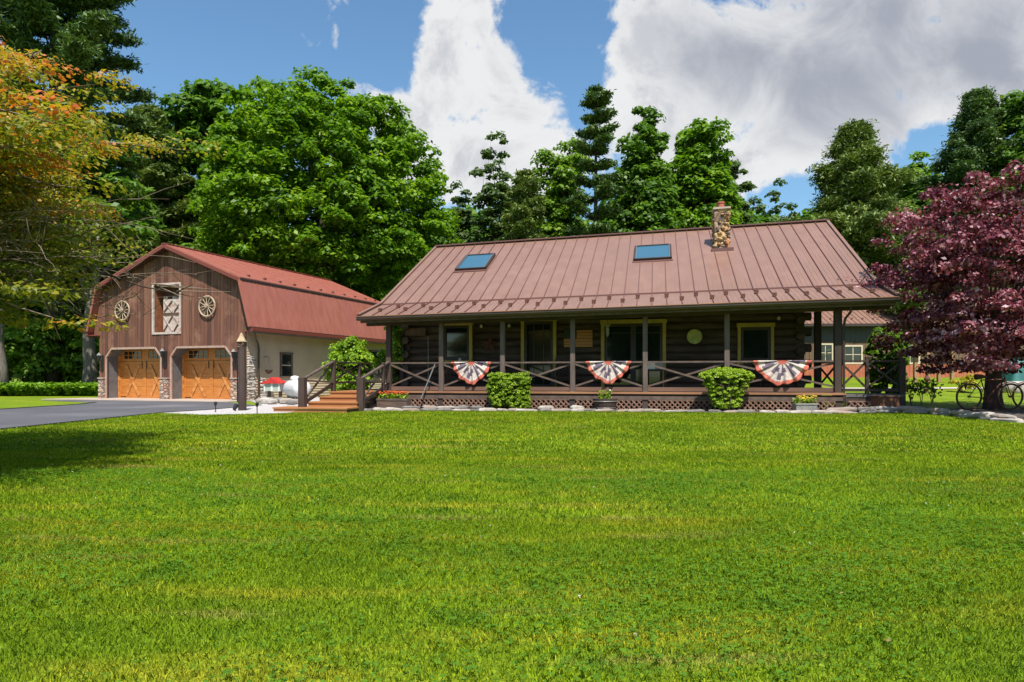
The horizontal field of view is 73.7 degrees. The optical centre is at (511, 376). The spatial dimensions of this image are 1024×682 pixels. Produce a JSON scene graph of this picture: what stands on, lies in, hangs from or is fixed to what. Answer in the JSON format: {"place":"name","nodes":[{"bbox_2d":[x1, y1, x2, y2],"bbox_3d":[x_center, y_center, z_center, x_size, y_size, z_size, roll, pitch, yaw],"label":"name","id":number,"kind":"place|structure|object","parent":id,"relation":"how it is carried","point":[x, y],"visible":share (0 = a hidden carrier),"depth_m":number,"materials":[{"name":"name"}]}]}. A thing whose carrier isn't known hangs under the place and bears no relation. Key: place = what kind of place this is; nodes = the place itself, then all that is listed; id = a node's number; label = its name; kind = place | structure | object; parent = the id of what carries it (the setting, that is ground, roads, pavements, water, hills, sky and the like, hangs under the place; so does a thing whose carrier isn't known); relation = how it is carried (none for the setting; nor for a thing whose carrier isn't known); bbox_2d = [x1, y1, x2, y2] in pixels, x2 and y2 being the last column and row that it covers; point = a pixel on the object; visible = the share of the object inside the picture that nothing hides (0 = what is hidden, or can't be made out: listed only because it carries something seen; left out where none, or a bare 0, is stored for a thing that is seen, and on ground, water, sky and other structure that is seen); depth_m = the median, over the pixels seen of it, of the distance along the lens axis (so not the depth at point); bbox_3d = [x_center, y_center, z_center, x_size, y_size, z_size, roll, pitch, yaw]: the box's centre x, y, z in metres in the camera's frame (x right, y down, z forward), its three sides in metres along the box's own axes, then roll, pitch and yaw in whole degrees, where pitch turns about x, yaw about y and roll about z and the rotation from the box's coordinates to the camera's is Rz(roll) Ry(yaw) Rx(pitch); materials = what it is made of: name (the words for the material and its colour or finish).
{"place":"outdoors","nodes":[
{"label":"outdoors","id":0,"kind":"place"},
{"bbox_2d":[0,400,252,427],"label":"driveway","id":1,"kind":"structure","parent":0,"point":[15,417],"depth_m":20.80,"materials":[{"name":"asphalt"}]},
{"bbox_2d":[2,402,95,408],"bbox_3d":[-16.390,1.037,7.650,0.620,0.050,39.300,0,0,0],"label":"driveway edge","id":2,"kind":"object","parent":1,"relation":"on","point":[50,405],"visible":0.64,"depth_m":23.98,"materials":[{"name":"grey concrete"}]},
{"bbox_2d":[0,405,259,429],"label":"driveway edge","id":3,"kind":"object","parent":1,"relation":"on","point":[107,417],"visible":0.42,"depth_m":16.53,"materials":[{"name":"grey concrete"}]},
{"bbox_2d":[84,243,393,399],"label":"garage barn","id":4,"kind":"structure","parent":0,"point":[289,323],"depth_m":31.22,"materials":[{"name":"brown wood"}]},
{"bbox_2d":[97,353,103,370],"bbox_3d":[-19.318,-0.703,32.010,0.220,0.830,0.310,0,0,20],"label":"wall lantern","id":5,"kind":"object","parent":4,"relation":"attached to","point":[100,358],"depth_m":32.11,"materials":[{"name":"black metal"}]},
{"bbox_2d":[114,301,129,320],"bbox_3d":[-18.064,-3.058,31.626,0.950,0.950,0.150,0,0,20],"label":"wagon wheel","id":6,"kind":"object","parent":4,"relation":"attached to","point":[122,310],"visible":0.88,"depth_m":31.60,"materials":[{"name":"brown wood"}]},
{"bbox_2d":[120,350,159,397],"bbox_3d":[-17.259,-0.134,32.125,3.106,2.352,0.100,0,0,20],"label":"garage door","id":7,"kind":"structure","parent":4,"relation":"in","point":[139,378],"depth_m":32.22,"materials":[{"name":"brown wood"}]},
{"bbox_2d":[160,348,166,366],"bbox_3d":[-15.675,-0.853,30.676,0.220,0.830,0.310,0,0,20],"label":"wall lantern","id":8,"kind":"object","parent":4,"relation":"attached to","point":[163,353],"depth_m":30.78,"materials":[{"name":"black metal"}]},
{"bbox_2d":[198,295,215,316],"bbox_3d":[-13.369,-3.088,29.906,0.950,0.950,0.150,0,0,20],"label":"wagon wheel","id":9,"kind":"object","parent":4,"relation":"attached to","point":[206,305],"visible":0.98,"depth_m":29.89,"materials":[{"name":"brown wood"}]},
{"bbox_2d":[184,348,230,398],"bbox_3d":[-13.517,-0.134,30.755,3.156,2.352,0.100,0,0,20],"label":"garage door","id":10,"kind":"structure","parent":4,"relation":"in","point":[205,377],"depth_m":30.84,"materials":[{"name":"brown wood"}]},
{"bbox_2d":[231,349,237,367],"bbox_3d":[-11.919,-0.773,29.301,0.220,0.830,0.310,0,0,20],"label":"wall lantern","id":11,"kind":"object","parent":4,"relation":"attached to","point":[234,353],"depth_m":29.40,"materials":[{"name":"black metal"}]},
{"bbox_2d":[280,352,292,376],"bbox_3d":[-10.469,-0.548,31.721,0.080,1.160,0.930,0,0,20],"label":"window","id":12,"kind":"structure","parent":4,"relation":"in","point":[286,358],"depth_m":31.74,"materials":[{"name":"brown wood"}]},
{"bbox_2d":[369,350,379,377],"bbox_3d":[-7.827,-0.703,38.923,0.080,1.610,1.160,0,0,20],"label":"window","id":13,"kind":"structure","parent":4,"relation":"in","point":[374,352],"depth_m":39.05,"materials":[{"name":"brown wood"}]},
{"bbox_2d":[0,449,1023,518],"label":"grass","id":14,"kind":"structure","parent":0,"point":[551,458],"depth_m":6.72,"materials":[{"name":"plant"}]},
{"bbox_2d":[0,377,1023,681],"bbox_3d":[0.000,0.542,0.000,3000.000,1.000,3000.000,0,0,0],"label":"ground","id":15,"kind":"structure","parent":0,"point":[946,399],"depth_m":3.25,"materials":[{"name":"plant"}]},
{"bbox_2d":[3,320,64,382],"bbox_3d":[-29.425,-1.186,40.014,5.975,4.579,5.425,0,0,0],"label":"understorey shrub","id":16,"kind":"object","parent":15,"relation":"on","point":[34,373],"visible":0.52,"depth_m":38.95,"materials":[{"name":"green plant"}]},
{"bbox_2d":[0,381,97,395],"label":"hedge","id":17,"kind":"object","parent":15,"relation":"on","point":[22,388],"visible":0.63,"depth_m":36.32,"materials":[{"name":"green plant"}]},
{"bbox_2d":[4,315,98,382],"bbox_3d":[-27.599,-1.266,41.191,7.051,4.738,5.684,0,0,0],"label":"understorey shrub","id":18,"kind":"object","parent":15,"relation":"on","point":[66,335],"visible":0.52,"depth_m":39.49,"materials":[{"name":"green plant"}]},
{"bbox_2d":[0,190,111,395],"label":"woodland tree","id":19,"kind":"object","parent":15,"relation":"on","point":[4,375],"visible":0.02,"depth_m":36.84,"materials":[{"name":"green plant"}]},
{"bbox_2d":[5,209,135,329],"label":"elm tree","id":20,"kind":"object","parent":15,"relation":"on","point":[40,310],"visible":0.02,"depth_m":48.89,"materials":[{"name":"green plant"}]},
{"bbox_2d":[44,327,98,382],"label":"understorey shrub","id":21,"kind":"object","parent":15,"relation":"on","point":[72,375],"visible":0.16,"depth_m":40.45,"materials":[{"name":"green plant"}]},
{"bbox_2d":[0,0,185,382],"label":"white pine","id":22,"kind":"object","parent":15,"relation":"on","point":[85,32],"visible":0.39,"depth_m":38.98,"materials":[{"name":"green plant"}]},
{"bbox_2d":[43,167,157,381],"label":"woodland tree","id":23,"kind":"object","parent":15,"relation":"on","point":[127,170],"visible":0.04,"depth_m":45.07,"materials":[{"name":"green plant"}]},
{"bbox_2d":[10,120,201,382],"bbox_3d":[-24.047,-6.202,38.984,11.065,14.908,10.025,0,0,28],"label":"woodland tree","id":24,"kind":"object","parent":15,"relation":"on","point":[90,371],"visible":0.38,"depth_m":38.25,"materials":[{"name":"green plant"}]},
{"bbox_2d":[0,21,233,337],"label":"autumn tree","id":25,"kind":"object","parent":15,"relation":"on","point":[30,157],"visible":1,"depth_m":8.02,"materials":[{"name":"yellow plant"}]},
{"bbox_2d":[77,102,204,285],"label":"pine tree","id":26,"kind":"object","parent":15,"relation":"on","point":[177,221],"visible":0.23,"depth_m":54.88,"materials":[{"name":"green plant"}]},
{"bbox_2d":[41,398,252,401],"bbox_3d":[-16.046,1.034,30.576,10.257,0.055,2.658,0,0,18],"label":"concrete apron","id":27,"kind":"object","parent":15,"relation":"on","point":[187,400],"visible":0.54,"depth_m":30.14,"materials":[{"name":"concrete"}]},
{"bbox_2d":[156,77,259,253],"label":"oak tree","id":28,"kind":"object","parent":15,"relation":"on","point":[194,115],"visible":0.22,"depth_m":57.75,"materials":[{"name":"green plant"}]},
{"bbox_2d":[166,398,318,414],"bbox_3d":[-8.400,1.041,26.500,5.600,0.042,16.000,0,0,0],"label":"gravel bed","id":29,"kind":"object","parent":15,"relation":"on","point":[264,408],"visible":0.37,"depth_m":20.60,"materials":[{"name":"gravel"}]},
{"bbox_2d":[237,345,246,410],"bbox_3d":[-8.178,0.081,20.700,0.255,2.084,0.244,0,0,38],"label":"log post","id":30,"kind":"object","parent":29,"relation":"on","point":[241,385],"visible":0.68,"depth_m":20.61,"materials":[{"name":"brown wood"}]},
{"bbox_2d":[236,333,246,349],"bbox_3d":[-8.211,-1.072,20.700,0.295,0.512,0.302,0,0,0],"label":"birdhouse","id":31,"kind":"object","parent":30,"relation":"on","point":[241,339],"visible":0.99,"depth_m":20.60,"materials":[{"name":"brown wood"}]},
{"bbox_2d":[261,377,285,396],"bbox_3d":[-9.560,0.532,27.500,0.920,1.020,0.560,0,0,11],"label":"bird feeder","id":32,"kind":"object","parent":29,"relation":"on","point":[274,384],"visible":0.85,"depth_m":27.31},
{"bbox_2d":[283,376,310,403],"bbox_3d":[-8.250,0.502,26.200,0.680,1.080,2.217,0,0,-30],"label":"propane tank","id":33,"kind":"object","parent":29,"relation":"on","point":[290,388],"visible":0.64,"depth_m":25.79,"materials":[{"name":"white metal"}]},
{"bbox_2d":[321,335,373,390],"bbox_3d":[-6.455,-0.278,27.220,2.190,2.752,2.096,0,0,25],"label":"lime shrub","id":34,"kind":"object","parent":29,"relation":"on","point":[349,349],"visible":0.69,"depth_m":26.81,"materials":[{"name":"green plant"}]},
{"bbox_2d":[185,65,465,299],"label":"maple tree","id":35,"kind":"object","parent":15,"relation":"on","point":[360,192],"visible":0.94,"depth_m":44.35,"materials":[{"name":"green plant"}]},
{"bbox_2d":[444,180,475,242],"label":"young ash","id":36,"kind":"object","parent":15,"relation":"on","point":[460,202],"visible":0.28,"depth_m":57.72,"materials":[{"name":"green plant"}]},
{"bbox_2d":[416,198,509,251],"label":"woodland tree","id":37,"kind":"object","parent":15,"relation":"on","point":[475,213],"visible":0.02,"depth_m":62.70,"materials":[{"name":"green plant"}]},
{"bbox_2d":[469,130,513,242],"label":"thin birch","id":38,"kind":"object","parent":15,"relation":"on","point":[488,217],"visible":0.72,"depth_m":54.51,"materials":[{"name":"green plant"}]},
{"bbox_2d":[0,410,1023,451],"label":"grass","id":39,"kind":"structure","parent":15,"relation":"on","point":[512,418],"depth_m":12.74,"materials":[{"name":"plant"}]},
{"bbox_2d":[0,426,1023,681],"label":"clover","id":40,"kind":"object","parent":15,"relation":"on","point":[608,618],"depth_m":3.87,"materials":[{"name":"plant"}]},
{"bbox_2d":[493,168,548,240],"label":"deciduous tree","id":41,"kind":"object","parent":15,"relation":"on","point":[523,203],"visible":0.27,"depth_m":49.29,"materials":[{"name":"green plant"}]},
{"bbox_2d":[530,135,594,237],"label":"ash tree","id":42,"kind":"object","parent":15,"relation":"on","point":[559,215],"visible":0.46,"depth_m":55.23,"materials":[{"name":"green plant"}]},
{"bbox_2d":[272,201,905,412],"bbox_3d":[3.443,-2.687,26.200,17.890,7.658,16.487,0,0,12],"label":"log cabin","id":43,"kind":"object","parent":15,"relation":"on","point":[727,290],"visible":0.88,"depth_m":22.80,"materials":[{"name":"brown wood"}]},
{"bbox_2d":[368,325,404,385],"bbox_3d":[-4.472,-0.615,24.762,1.322,3.315,0.831,0,0,12],"label":"climbing vine","id":44,"kind":"object","parent":43,"relation":"attached to","point":[397,351],"visible":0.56,"depth_m":24.57,"materials":[{"name":"green plant"}]},
{"bbox_2d":[404,328,425,335],"bbox_3d":[-3.507,-1.618,24.628,0.840,0.280,0.039,0,0,12],"label":"wall sign","id":45,"kind":"object","parent":43,"relation":"attached to","point":[415,332],"visible":1,"depth_m":24.60,"materials":[{"name":"brown wood"}]},
{"bbox_2d":[446,366,471,386],"bbox_3d":[-1.834,0.056,23.692,0.840,0.820,0.440,0,0,12],"label":"porch table","id":46,"kind":"object","parent":43,"relation":"on","point":[450,376],"visible":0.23,"depth_m":23.58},
{"bbox_2d":[444,323,473,361],"bbox_3d":[-1.969,-1.238,24.354,1.220,1.440,0.180,0,0,12],"label":"window","id":47,"kind":"structure","parent":43,"relation":"in","point":[458,338],"depth_m":24.34,"materials":[{"name":"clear glass"}]},
{"bbox_2d":[451,362,490,384],"bbox_3d":[-1.318,-0.103,21.905,1.334,0.757,0.102,0,0,11],"label":"bunting","id":48,"kind":"object","parent":43,"relation":"hanging from","point":[472,373],"visible":1,"depth_m":21.90,"materials":[{"name":"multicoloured fabric"}]},
{"bbox_2d":[482,335,497,350],"bbox_3d":[-0.779,-1.180,24.037,0.644,0.632,0.070,0,0,12],"label":"metal star","id":49,"kind":"object","parent":43,"relation":"attached to","point":[489,343],"visible":1,"depth_m":24.04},
{"bbox_2d":[487,359,506,383],"bbox_3d":[-0.520,-0.069,23.419,0.640,1.070,0.630,0,0,3],"label":"porch chair","id":50,"kind":"object","parent":43,"relation":"on","point":[494,360],"visible":0.35,"depth_m":23.67,"materials":[{"name":"brown wood"}]},
{"bbox_2d":[520,320,556,386],"bbox_3d":[0.928,-0.821,23.750,1.300,2.474,0.165,0,0,12],"label":"door","id":51,"kind":"structure","parent":43,"relation":"in","point":[538,338],"depth_m":23.75,"materials":[{"name":"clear glass"}]},
{"bbox_2d":[553,359,569,386],"bbox_3d":[1.684,-0.069,22.954,0.640,1.070,0.630,0,0,6],"label":"porch chair","id":52,"kind":"object","parent":43,"relation":"on","point":[564,360],"visible":0.69,"depth_m":23.17,"materials":[{"name":"brown wood"}]},
{"bbox_2d":[564,329,591,346],"bbox_3d":[2.261,-1.318,23.408,0.990,0.600,0.045,0,0,12],"label":"flag board","id":53,"kind":"object","parent":43,"relation":"attached to","point":[580,333],"visible":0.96,"depth_m":23.39,"materials":[{"name":"orange wood"}]},
{"bbox_2d":[585,361,630,383],"bbox_3d":[2.961,-0.121,21.002,1.408,0.721,0.102,0,0,11],"label":"bunting","id":54,"kind":"object","parent":43,"relation":"hanging from","point":[608,372],"visible":1,"depth_m":21.00,"materials":[{"name":"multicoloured fabric"}]},
{"bbox_2d":[600,319,666,386],"bbox_3d":[4.099,-0.756,23.081,2.220,2.344,0.165,0,0,12],"label":"patio door","id":55,"kind":"structure","parent":43,"relation":"in","point":[624,342],"depth_m":23.06,"materials":[{"name":"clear glass"}]},
{"bbox_2d":[648,369,665,386],"bbox_3d":[4.584,0.116,21.775,0.650,0.700,0.320,0,0,12],"label":"porch stand","id":56,"kind":"object","parent":43,"relation":"on","point":[660,370],"visible":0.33,"depth_m":21.59,"materials":[{"name":"brown wood"}]},
{"bbox_2d":[648,363,663,368],"bbox_3d":[4.569,-0.358,21.778,0.520,0.240,0.240,0,0,12],"label":"planter box","id":57,"kind":"object","parent":56,"relation":"on","point":[656,364],"visible":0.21,"depth_m":21.65,"materials":[{"name":"white metal"}]},
{"bbox_2d":[686,326,702,344],"bbox_3d":[6.042,-1.376,22.606,0.528,0.624,0.052,0,0,12],"label":"wall thermometer","id":58,"kind":"object","parent":43,"relation":"attached to","point":[694,336],"depth_m":22.58,"materials":[{"name":"green metal"}]},
{"bbox_2d":[743,358,761,387],"bbox_3d":[7.614,-0.069,21.703,0.640,1.070,0.630,0,0,18],"label":"porch chair","id":59,"kind":"object","parent":43,"relation":"on","point":[759,375],"visible":0.33,"depth_m":21.92,"materials":[{"name":"brown wood"}]},
{"bbox_2d":[737,323,774,364],"bbox_3d":[7.941,-1.073,22.262,1.180,1.350,0.180,0,0,12],"label":"window","id":60,"kind":"structure","parent":43,"relation":"in","point":[755,340],"depth_m":22.26,"materials":[{"name":"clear glass"}]},
{"bbox_2d":[753,360,811,385],"bbox_3d":[7.900,-0.103,19.963,1.644,0.758,0.110,0,0,12],"label":"bunting","id":61,"kind":"object","parent":43,"relation":"hanging from","point":[777,372],"visible":1,"depth_m":19.96,"materials":[{"name":"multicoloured fabric"}]},
{"bbox_2d":[560,84,627,235],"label":"white pine","id":62,"kind":"object","parent":15,"relation":"on","point":[597,100],"visible":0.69,"depth_m":48.38,"materials":[{"name":"green plant"}]},
{"bbox_2d":[603,105,692,232],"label":"oak tree","id":63,"kind":"object","parent":15,"relation":"on","point":[649,201],"visible":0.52,"depth_m":50.53,"materials":[{"name":"green plant"}]},
{"bbox_2d":[669,116,744,227],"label":"maple tree","id":64,"kind":"object","parent":15,"relation":"on","point":[704,182],"visible":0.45,"depth_m":51.44,"materials":[{"name":"green plant"}]},
{"bbox_2d":[418,408,1023,418],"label":"mulch bed","id":65,"kind":"object","parent":15,"relation":"on","point":[1018,413],"visible":0.2,"depth_m":18.07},
{"bbox_2d":[376,391,410,408],"bbox_3d":[-3.701,0.717,21.430,1.020,0.551,0.438,0,0,12],"label":"flower box","id":66,"kind":"object","parent":65,"relation":"on","point":[399,401],"visible":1,"depth_m":21.28,"materials":[{"name":"brown wood"}]},
{"bbox_2d":[486,371,531,408],"bbox_3d":[-0.089,0.448,21.081,1.455,1.263,0.870,0,0,0],"label":"boxwood bush","id":67,"kind":"object","parent":65,"relation":"on","point":[499,390],"visible":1,"depth_m":20.84,"materials":[{"name":"green plant"}]},
{"bbox_2d":[593,390,617,408],"bbox_3d":[2.829,0.705,20.750,0.764,0.634,0.764,0,0,0],"label":"barrel planter","id":68,"kind":"object","parent":65,"relation":"on","point":[606,402],"visible":0.98,"depth_m":20.50,"materials":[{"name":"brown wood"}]},
{"bbox_2d":[698,367,754,410],"bbox_3d":[6.189,0.390,19.742,1.575,1.379,1.022,0,0,23],"label":"bush","id":69,"kind":"object","parent":65,"relation":"on","point":[740,379],"visible":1,"depth_m":19.58,"materials":[{"name":"green plant"}]},
{"bbox_2d":[791,395,817,410],"bbox_3d":[8.350,0.772,19.505,0.655,0.500,0.370,0,0,0],"label":"tin planter","id":70,"kind":"object","parent":65,"relation":"on","point":[796,404],"visible":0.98,"depth_m":19.38,"materials":[{"name":"grey metal"}]},
{"bbox_2d":[826,407,856,410],"bbox_3d":[9.194,0.918,19.081,0.817,0.146,0.290,-4,-3,20],"label":"edging stone","id":71,"kind":"object","parent":65,"relation":"on","point":[846,408],"visible":0.81,"depth_m":18.95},
{"bbox_2d":[827,410,856,413],"bbox_3d":[9.165,0.998,18.969,0.841,0.123,0.349,5,6,18],"label":"edging stone","id":72,"kind":"object","parent":65,"relation":"on","point":[838,411],"visible":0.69,"depth_m":18.87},
{"bbox_2d":[878,409,901,412],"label":"edging stone","id":73,"kind":"object","parent":65,"relation":"on","point":[889,410],"visible":0.73,"depth_m":18.48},
{"bbox_2d":[896,406,926,410],"bbox_3d":[10.661,0.861,18.202,0.254,0.154,0.906,0,0,-23],"label":"edging stone","id":74,"kind":"object","parent":65,"relation":"on","point":[902,408],"visible":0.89,"depth_m":18.11,"materials":[{"name":"stone"}]},
{"bbox_2d":[843,158,1023,409],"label":"purple tree","id":75,"kind":"object","parent":65,"relation":"on","point":[992,338],"visible":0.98,"depth_m":17.67,"materials":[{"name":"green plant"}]},
{"bbox_2d":[926,407,950,412],"bbox_3d":[10.920,0.870,17.510,0.304,0.147,0.728,2,-1,-12],"label":"edging stone","id":76,"kind":"object","parent":65,"relation":"on","point":[930,409],"visible":0.88,"depth_m":17.37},
{"bbox_2d":[950,410,970,414],"bbox_3d":[11.083,0.887,16.876,0.260,0.143,0.733,4,-3,3],"label":"edging stone","id":77,"kind":"object","parent":65,"relation":"on","point":[954,412],"visible":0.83,"depth_m":16.78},
{"bbox_2d":[966,412,993,417],"bbox_3d":[11.165,0.913,16.308,0.322,0.132,0.626,-4,-4,-11],"label":"edging stone","id":78,"kind":"object","parent":65,"relation":"on","point":[974,414],"visible":0.87,"depth_m":16.21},
{"bbox_2d":[956,371,1023,409],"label":"old bicycle","id":79,"kind":"object","parent":65,"relation":"on","point":[981,377],"visible":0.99,"depth_m":17.71,"materials":[{"name":"metal"}]},
{"bbox_2d":[989,413,1016,418],"bbox_3d":[11.244,0.929,15.708,0.269,0.133,0.768,-4,1,-4],"label":"edging stone","id":80,"kind":"object","parent":65,"relation":"on","point":[996,415],"visible":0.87,"depth_m":15.59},
{"bbox_2d":[1012,381,1023,408],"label":"old bicycle","id":81,"kind":"object","parent":65,"relation":"on","point":[1015,388],"visible":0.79,"depth_m":18.01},
{"bbox_2d":[686,195,765,223],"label":"woodland tree","id":82,"kind":"object","parent":15,"relation":"on","point":[756,219],"depth_m":60.44,"materials":[{"name":"green plant"}]},
{"bbox_2d":[723,150,762,224],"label":"locust tree","id":83,"kind":"object","parent":15,"relation":"on","point":[745,186],"visible":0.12,"depth_m":55.67,"materials":[{"name":"green plant"}]},
{"bbox_2d":[750,178,797,220],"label":"thin birch","id":84,"kind":"object","parent":15,"relation":"on","point":[759,208],"visible":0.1,"depth_m":63.74,"materials":[{"name":"green plant"}]},
{"bbox_2d":[757,210,817,222],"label":"woodland tree","id":85,"kind":"object","parent":15,"relation":"on","point":[774,217],"depth_m":61.55,"materials":[{"name":"green plant"}]},
{"bbox_2d":[870,395,900,406],"bbox_3d":[10.348,0.767,18.950,0.580,0.490,0.540,0,0,0],"label":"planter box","id":86,"kind":"object","parent":15,"relation":"on","point":[886,400],"visible":0.75,"depth_m":18.70,"materials":[{"name":"wood"}]},
{"bbox_2d":[863,327,909,393],"bbox_3d":[12.869,-0.322,23.487,1.451,2.928,1.514,0,0,0],"label":"globe evergreen","id":87,"kind":"object","parent":15,"relation":"on","point":[875,374],"visible":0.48,"depth_m":23.20,"materials":[{"name":"green plant"}]},
{"bbox_2d":[770,118,1011,355],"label":"hemlock tree","id":88,"kind":"object","parent":15,"relation":"on","point":[854,182],"visible":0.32,"depth_m":44.14,"materials":[{"name":"green plant"}]},
{"bbox_2d":[906,377,918,405],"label":"garden plant","id":89,"kind":"object","parent":15,"relation":"on","point":[908,386],"visible":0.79,"depth_m":20.37,"materials":[{"name":"green plant"}]},
{"bbox_2d":[842,387,982,388],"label":"footpath","id":90,"kind":"structure","parent":15,"relation":"on","point":[916,387],"depth_m":28.33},
{"bbox_2d":[804,296,1023,376],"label":"pole shed","id":91,"kind":"structure","parent":15,"relation":"on","point":[860,325],"depth_m":38.86,"materials":[{"name":"red metal"}]},
{"bbox_2d":[822,343,832,359],"bbox_3d":[17.853,-1.358,38.913,0.880,1.080,0.080,0,0,2],"label":"window","id":92,"kind":"structure","parent":91,"relation":"in","point":[826,347],"depth_m":38.91,"materials":[{"name":"white glass"}]},
{"bbox_2d":[845,345,862,363],"bbox_3d":[19.402,-1.258,38.867,1.080,1.080,0.080,0,0,2],"label":"window","id":93,"kind":"structure","parent":91,"relation":"in","point":[852,352],"depth_m":38.88,"materials":[{"name":"white glass"}]},
{"bbox_2d":[902,410,927,413],"bbox_3d":[10.645,0.937,18.099,0.281,0.129,0.779,2,-4,-22],"label":"edging stone","id":94,"kind":"object","parent":15,"relation":"on","point":[917,411],"visible":0.73,"depth_m":17.91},
{"bbox_2d":[892,150,943,228],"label":"maple tree","id":95,"kind":"object","parent":15,"relation":"on","point":[913,191],"visible":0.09,"depth_m":59.07,"materials":[{"name":"green plant"}]},
{"bbox_2d":[909,379,932,405],"bbox_3d":[12.117,0.485,20.211,0.518,0.824,0.670,0,0,-34],"label":"garden plant","id":96,"kind":"object","parent":15,"relation":"on","point":[920,388],"visible":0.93,"depth_m":20.18,"materials":[{"name":"green plant"}]},
{"bbox_2d":[910,321,954,383],"bbox_3d":[19.430,-1.139,31.500,1.800,3.100,1.600,0,0,0],"label":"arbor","id":97,"kind":"object","parent":15,"relation":"on","point":[915,373],"visible":0.05,"depth_m":31.90,"materials":[{"name":"wood"}]},
{"bbox_2d":[922,379,943,405],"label":"garden plant","id":98,"kind":"object","parent":15,"relation":"on","point":[934,390],"visible":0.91,"depth_m":20.55,"materials":[{"name":"green plant"}]},
{"bbox_2d":[947,373,977,392],"bbox_3d":[17.885,0.270,26.963,0.925,0.822,1.091,0,0,0],"label":"golden shrub","id":99,"kind":"object","parent":15,"relation":"on","point":[969,378],"visible":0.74,"depth_m":26.88,"materials":[{"name":"yellow plant"}]},
{"bbox_2d":[913,84,1023,292],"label":"hemlock tree","id":100,"kind":"object","parent":15,"relation":"on","point":[972,140],"visible":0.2,"depth_m":50.83,"materials":[{"name":"green plant"}]},
{"bbox_2d":[964,89,1023,272],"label":"oak tree","id":101,"kind":"object","parent":15,"relation":"on","point":[1015,104],"visible":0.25,"depth_m":49.77,"materials":[{"name":"green plant"}]},
{"bbox_2d":[990,418,1023,422],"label":"edging stone","id":102,"kind":"object","parent":15,"relation":"on","point":[1018,420],"visible":0.62,"depth_m":15.38,"materials":[{"name":"stone"}]},
{"bbox_2d":[1002,358,1023,382],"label":"covered stack","id":103,"kind":"object","parent":15,"relation":"on","point":[1014,377],"visible":0.13,"depth_m":29.25,"materials":[{"name":"fabric"}]},
{"bbox_2d":[1003,381,1023,392],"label":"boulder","id":104,"kind":"object","parent":15,"relation":"on","point":[1011,389],"visible":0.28,"depth_m":26.71,"materials":[{"name":"stone"}]},
{"bbox_2d":[0,0,1023,226],"label":"sky","id":105,"kind":"structure","parent":0,"point":[785,74],"materials":[{"name":"blue"}]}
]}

